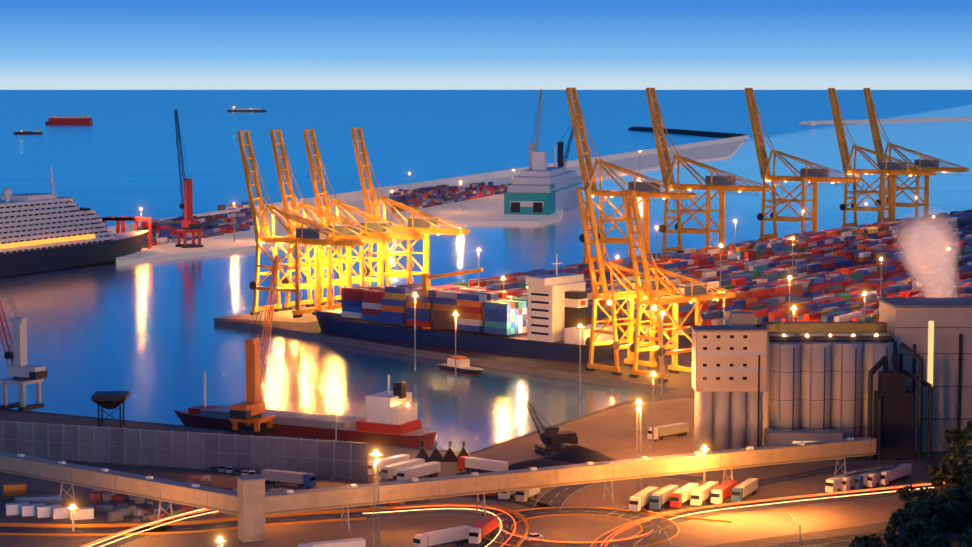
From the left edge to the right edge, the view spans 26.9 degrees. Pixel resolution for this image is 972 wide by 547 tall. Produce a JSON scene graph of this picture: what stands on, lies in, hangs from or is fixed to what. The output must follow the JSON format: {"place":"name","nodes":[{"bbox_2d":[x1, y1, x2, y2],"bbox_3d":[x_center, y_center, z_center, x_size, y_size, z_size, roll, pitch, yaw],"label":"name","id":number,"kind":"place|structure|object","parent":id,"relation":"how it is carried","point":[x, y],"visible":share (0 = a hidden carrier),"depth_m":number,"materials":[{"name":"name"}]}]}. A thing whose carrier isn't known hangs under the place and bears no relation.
{"place":"outdoors","nodes":[
{"label":"outdoors","id":0,"kind":"place"},
{"bbox_2d":[0,140,743,453],"bbox_3d":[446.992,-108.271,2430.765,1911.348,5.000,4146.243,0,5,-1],"label":"land","id":1,"kind":"structure","parent":0,"point":[486,210],"depth_m":957.24,"materials":[{"name":"concrete"}]},
{"bbox_2d":[0,275,47,411],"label":"harbor crane","id":2,"kind":"object","parent":1,"relation":"on","point":[22,372],"visible":1,"depth_m":698.33,"materials":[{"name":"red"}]},
{"bbox_2d":[98,216,151,248],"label":"red gantries","id":3,"kind":"object","parent":1,"relation":"on","point":[123,219],"visible":0.5,"depth_m":1397.52,"materials":[{"name":"red paint"}]},
{"bbox_2d":[174,110,202,247],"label":"harbor crane","id":4,"kind":"object","parent":1,"relation":"on","point":[189,224],"visible":1,"depth_m":1412.26,"materials":[{"name":"red paint"}]},
{"bbox_2d":[107,135,750,233],"bbox_3d":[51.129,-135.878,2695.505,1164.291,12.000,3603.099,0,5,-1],"label":"breakwater wall","id":5,"kind":"structure","parent":1,"relation":"on","point":[341,197],"depth_m":2343.85,"materials":[{"name":"concrete"}]},
{"bbox_2d":[67,151,949,546],"bbox_3d":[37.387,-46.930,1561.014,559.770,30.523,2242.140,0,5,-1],"label":"street lamps","id":6,"kind":"object","parent":1,"relation":"on","point":[73,509],"visible":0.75,"depth_m":688.21,"materials":[{"name":"grey metal"}]},
{"bbox_2d":[529,89,542,168],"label":"crane","id":7,"kind":"object","parent":1,"relation":"on","point":[532,147],"visible":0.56,"depth_m":2041.13,"materials":[{"name":"grey metal"}]},
{"bbox_2d":[138,182,971,334],"bbox_3d":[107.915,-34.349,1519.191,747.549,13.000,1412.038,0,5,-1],"label":"container yard","id":8,"kind":"structure","parent":1,"relation":"on","point":[837,272],"depth_m":1131.30,"materials":[{"name":"metal"}]},
{"bbox_2d":[557,115,576,166],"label":"crane","id":9,"kind":"object","parent":1,"relation":"on","point":[560,155],"visible":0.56,"depth_m":2326.85,"materials":[{"name":"grey metal"}]},
{"bbox_2d":[577,187,677,375],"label":"gantry crane","id":10,"kind":"object","parent":1,"relation":"on","point":[613,297],"visible":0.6,"depth_m":787.36,"materials":[{"name":"yellow metal"}]},
{"bbox_2d":[621,190,736,381],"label":"gantry crane","id":11,"kind":"object","parent":1,"relation":"on","point":[696,293],"visible":0.94,"depth_m":771.51,"materials":[{"name":"yellow metal"}]},
{"bbox_2d":[847,417,971,546],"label":"trees","id":12,"kind":"object","parent":1,"relation":"on","point":[930,518],"visible":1,"depth_m":462.14,"materials":[{"name":"green plant"}]},
{"bbox_2d":[0,464,939,546],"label":"roads","id":13,"kind":"structure","parent":0,"point":[572,524],"depth_m":519.06,"materials":[{"name":"grey asphalt"}]},
{"bbox_2d":[107,467,893,545],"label":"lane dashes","id":14,"kind":"object","parent":13,"relation":"on","point":[542,512],"visible":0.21,"depth_m":526.34,"materials":[{"name":"white paint"}]},
{"bbox_2d":[81,482,944,546],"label":"light trails","id":15,"kind":"object","parent":13,"relation":"on","point":[161,520],"visible":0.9,"depth_m":526.27,"materials":[{"name":"orange"}]},
{"bbox_2d":[0,214,951,546],"bbox_3d":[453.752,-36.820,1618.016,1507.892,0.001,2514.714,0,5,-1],"label":"ground","id":16,"kind":"structure","parent":0,"point":[610,432],"depth_m":555.10,"materials":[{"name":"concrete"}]},
{"bbox_2d":[0,420,367,480],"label":"windbreak wall","id":17,"kind":"structure","parent":16,"relation":"on","point":[333,459],"depth_m":590.33,"materials":[{"name":"grey metal"}]},
{"bbox_2d":[230,254,278,435],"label":"harbor crane","id":18,"kind":"object","parent":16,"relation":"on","point":[249,410],"visible":1,"depth_m":649.33,"materials":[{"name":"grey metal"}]},
{"bbox_2d":[90,475,432,521],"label":"yard clutter","id":19,"kind":"object","parent":16,"relation":"on","point":[121,511],"visible":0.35,"depth_m":531.09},
{"bbox_2d":[91,391,469,461],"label":"hoppers","id":20,"kind":"object","parent":16,"relation":"on","point":[109,399],"visible":0.77,"depth_m":656.25,"materials":[{"name":"grey metal"}]},
{"bbox_2d":[237,131,361,317],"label":"gantry crane","id":21,"kind":"object","parent":16,"relation":"on","point":[315,236],"visible":1,"depth_m":990.03,"materials":[{"name":"yellow metal"}]},
{"bbox_2d":[269,130,392,310],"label":"gantry crane","id":22,"kind":"object","parent":16,"relation":"on","point":[349,229],"visible":0.71,"depth_m":1011.43,"materials":[{"name":"yellow metal"}]},
{"bbox_2d":[303,129,423,304],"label":"gantry crane","id":23,"kind":"object","parent":16,"relation":"on","point":[381,226],"visible":0.56,"depth_m":1033.43,"materials":[{"name":"yellow metal"}]},
{"bbox_2d":[351,128,469,285],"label":"gantry crane","id":24,"kind":"object","parent":16,"relation":"on","point":[426,225],"visible":0.69,"depth_m":1066.27,"materials":[{"name":"yellow metal"}]},
{"bbox_2d":[0,437,876,541],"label":"elevated road","id":25,"kind":"structure","parent":16,"relation":"on","point":[250,503],"depth_m":526.18,"materials":[{"name":"grey concrete"}]},
{"bbox_2d":[3,422,911,546],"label":"trucks","id":26,"kind":"object","parent":16,"relation":"on","point":[400,467],"visible":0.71,"depth_m":544.58,"materials":[{"name":"paint"}]},
{"bbox_2d":[453,459,576,474],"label":"coal heap","id":27,"kind":"object","parent":16,"relation":"on","point":[537,463],"visible":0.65,"depth_m":586.51,"materials":[{"name":"black"}]},
{"bbox_2d":[524,400,577,456],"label":"crane","id":28,"kind":"object","parent":16,"relation":"on","point":[553,438],"visible":0.9,"depth_m":611.24,"materials":[{"name":"grey metal"}]},
{"bbox_2d":[525,445,617,463],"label":"coal heap","id":29,"kind":"object","parent":16,"relation":"on","point":[577,454],"visible":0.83,"depth_m":595.61,"materials":[{"name":"black"}]},
{"bbox_2d":[565,88,696,266],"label":"gantry crane","id":30,"kind":"object","parent":16,"relation":"on","point":[647,190],"visible":0.73,"depth_m":1258.47,"materials":[{"name":"yellow metal"}]},
{"bbox_2d":[645,88,769,252],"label":"gantry crane","id":31,"kind":"object","parent":16,"relation":"on","point":[724,183],"visible":0.94,"depth_m":1343.76,"materials":[{"name":"yellow metal"}]},
{"bbox_2d":[664,512,890,546],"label":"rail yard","id":32,"kind":"structure","parent":16,"relation":"on","point":[841,537],"depth_m":497.17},
{"bbox_2d":[744,88,860,240],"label":"gantry crane","id":33,"kind":"object","parent":16,"relation":"on","point":[814,176],"visible":0.98,"depth_m":1467.08,"materials":[{"name":"yellow metal"}]},
{"bbox_2d":[690,297,971,460],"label":"grain silo building","id":34,"kind":"structure","parent":16,"relation":"on","point":[737,412],"depth_m":607.82,"materials":[{"name":"grey concrete"}]},
{"bbox_2d":[828,88,936,227],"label":"gantry crane","id":35,"kind":"object","parent":16,"relation":"on","point":[892,169],"visible":0.9,"depth_m":1589.51,"materials":[{"name":"yellow metal"}]},
{"bbox_2d":[863,88,968,221],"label":"gantry crane","id":36,"kind":"object","parent":16,"relation":"on","point":[932,163],"visible":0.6,"depth_m":1647.95,"materials":[{"name":"yellow metal"}]},
{"bbox_2d":[0,90,971,452],"bbox_3d":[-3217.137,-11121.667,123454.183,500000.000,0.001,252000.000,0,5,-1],"label":"sea","id":37,"kind":"structure","parent":0,"point":[152,340],"depth_m":2178.65,"materials":[{"name":"liquid"}]},
{"bbox_2d":[13,128,42,133],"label":"ship","id":38,"kind":"object","parent":37,"relation":"on","point":[30,132],"visible":0.94,"depth_m":5089.14,"materials":[{"name":"black metal"}]},
{"bbox_2d":[45,114,92,124],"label":"car carrier","id":39,"kind":"object","parent":37,"relation":"on","point":[69,120],"visible":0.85,"depth_m":6427.62,"materials":[{"name":"red metal"}]},
{"bbox_2d":[0,166,148,277],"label":"cruise ship","id":40,"kind":"object","parent":37,"relation":"on","point":[45,232],"visible":1,"depth_m":1263.29},
{"bbox_2d":[2,188,11,197],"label":"cruise ship domes","id":41,"kind":"structure","parent":40,"relation":"attached to","point":[6,192],"depth_m":1231.84,"materials":[{"name":"white"}]},
{"bbox_2d":[227,105,265,111],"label":"cargo ship","id":42,"kind":"object","parent":37,"relation":"on","point":[244,110],"visible":0.9,"depth_m":9934.35,"materials":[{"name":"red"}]},
{"bbox_2d":[174,371,436,448],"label":"coaster","id":43,"kind":"object","parent":37,"relation":"in","point":[391,418],"visible":0.79,"depth_m":642.34,"materials":[{"name":"red metal"}]},
{"bbox_2d":[437,355,483,374],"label":"workboat","id":44,"kind":"object","parent":37,"relation":"on","point":[463,366],"visible":0.81,"depth_m":810.60,"materials":[{"name":"white metal"}]},
{"bbox_2d":[314,254,618,363],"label":"container ship","id":45,"kind":"object","parent":37,"relation":"on","point":[557,307],"visible":0.83,"depth_m":831.61,"materials":[{"name":"blue"}]},
{"bbox_2d":[341,283,527,334],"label":"container stacks","id":46,"kind":"object","parent":45,"relation":"on","point":[487,311],"visible":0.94,"depth_m":862.85,"materials":[{"name":"multicoloured metal"}]},
{"bbox_2d":[504,145,581,214],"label":"ferry","id":47,"kind":"object","parent":37,"relation":"on","point":[539,187],"visible":0.77,"depth_m":1802.04,"materials":[{"name":"white paint"}]},
{"bbox_2d":[628,117,971,137],"bbox_3d":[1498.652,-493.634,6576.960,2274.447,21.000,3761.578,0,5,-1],"label":"detached breakwaters","id":48,"kind":"object","parent":37,"relation":"on","point":[702,133],"visible":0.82,"depth_m":6490.90,"materials":[{"name":"concrete"}]},
{"bbox_2d":[0,0,971,89],"label":"sky","id":49,"kind":"structure","parent":0,"point":[45,44],"materials":[{"name":"blue"}]},
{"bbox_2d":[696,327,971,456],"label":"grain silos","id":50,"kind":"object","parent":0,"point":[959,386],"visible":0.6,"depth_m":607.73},
{"bbox_2d":[893,205,958,272],"bbox_3d":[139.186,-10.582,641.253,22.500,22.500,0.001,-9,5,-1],"label":"steam","id":51,"kind":"object","parent":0,"point":[926,241],"visible":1,"depth_m":641.26,"materials":[{"name":"white"}]},
{"bbox_2d":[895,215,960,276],"bbox_3d":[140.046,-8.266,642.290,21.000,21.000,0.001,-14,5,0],"label":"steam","id":52,"kind":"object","parent":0,"point":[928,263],"visible":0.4,"depth_m":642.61,"materials":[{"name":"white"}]},
{"bbox_2d":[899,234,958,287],"bbox_3d":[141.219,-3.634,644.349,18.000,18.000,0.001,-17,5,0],"label":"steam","id":53,"kind":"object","parent":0,"point":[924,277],"visible":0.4,"depth_m":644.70,"materials":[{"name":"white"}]},
{"bbox_2d":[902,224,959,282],"bbox_3d":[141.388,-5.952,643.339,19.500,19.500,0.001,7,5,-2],"label":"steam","id":54,"kind":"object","parent":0,"point":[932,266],"visible":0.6,"depth_m":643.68,"materials":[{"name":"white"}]},
{"bbox_2d":[909,256,957,293],"bbox_3d":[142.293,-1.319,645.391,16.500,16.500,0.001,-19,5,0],"label":"steam","id":55,"kind":"object","parent":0,"point":[932,283],"visible":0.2,"depth_m":645.72,"materials":[{"name":"white"}]},
{"bbox_2d":[916,261,957,296],"bbox_3d":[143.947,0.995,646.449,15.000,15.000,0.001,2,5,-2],"label":"steam","id":56,"kind":"object","parent":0,"point":[947,283],"depth_m":646.71,"materials":[{"name":"white"}]},
{"bbox_2d":[920,283,957,297],"bbox_3d":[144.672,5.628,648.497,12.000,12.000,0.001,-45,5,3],"label":"steam","id":57,"kind":"object","parent":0,"point":[928,295],"visible":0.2,"depth_m":648.59,"materials":[{"name":"white"}]},
{"bbox_2d":[921,268,959,297],"bbox_3d":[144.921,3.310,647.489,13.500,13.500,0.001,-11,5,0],"label":"steam","id":58,"kind":"object","parent":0,"point":[938,294],"depth_m":647.71,"materials":[{"name":"white"}]},
{"bbox_2d":[936,483,971,546],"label":"hillside","id":59,"kind":"structure","parent":0,"point":[953,540],"depth_m":466.30,"materials":[{"name":"green plant"}]}
]}

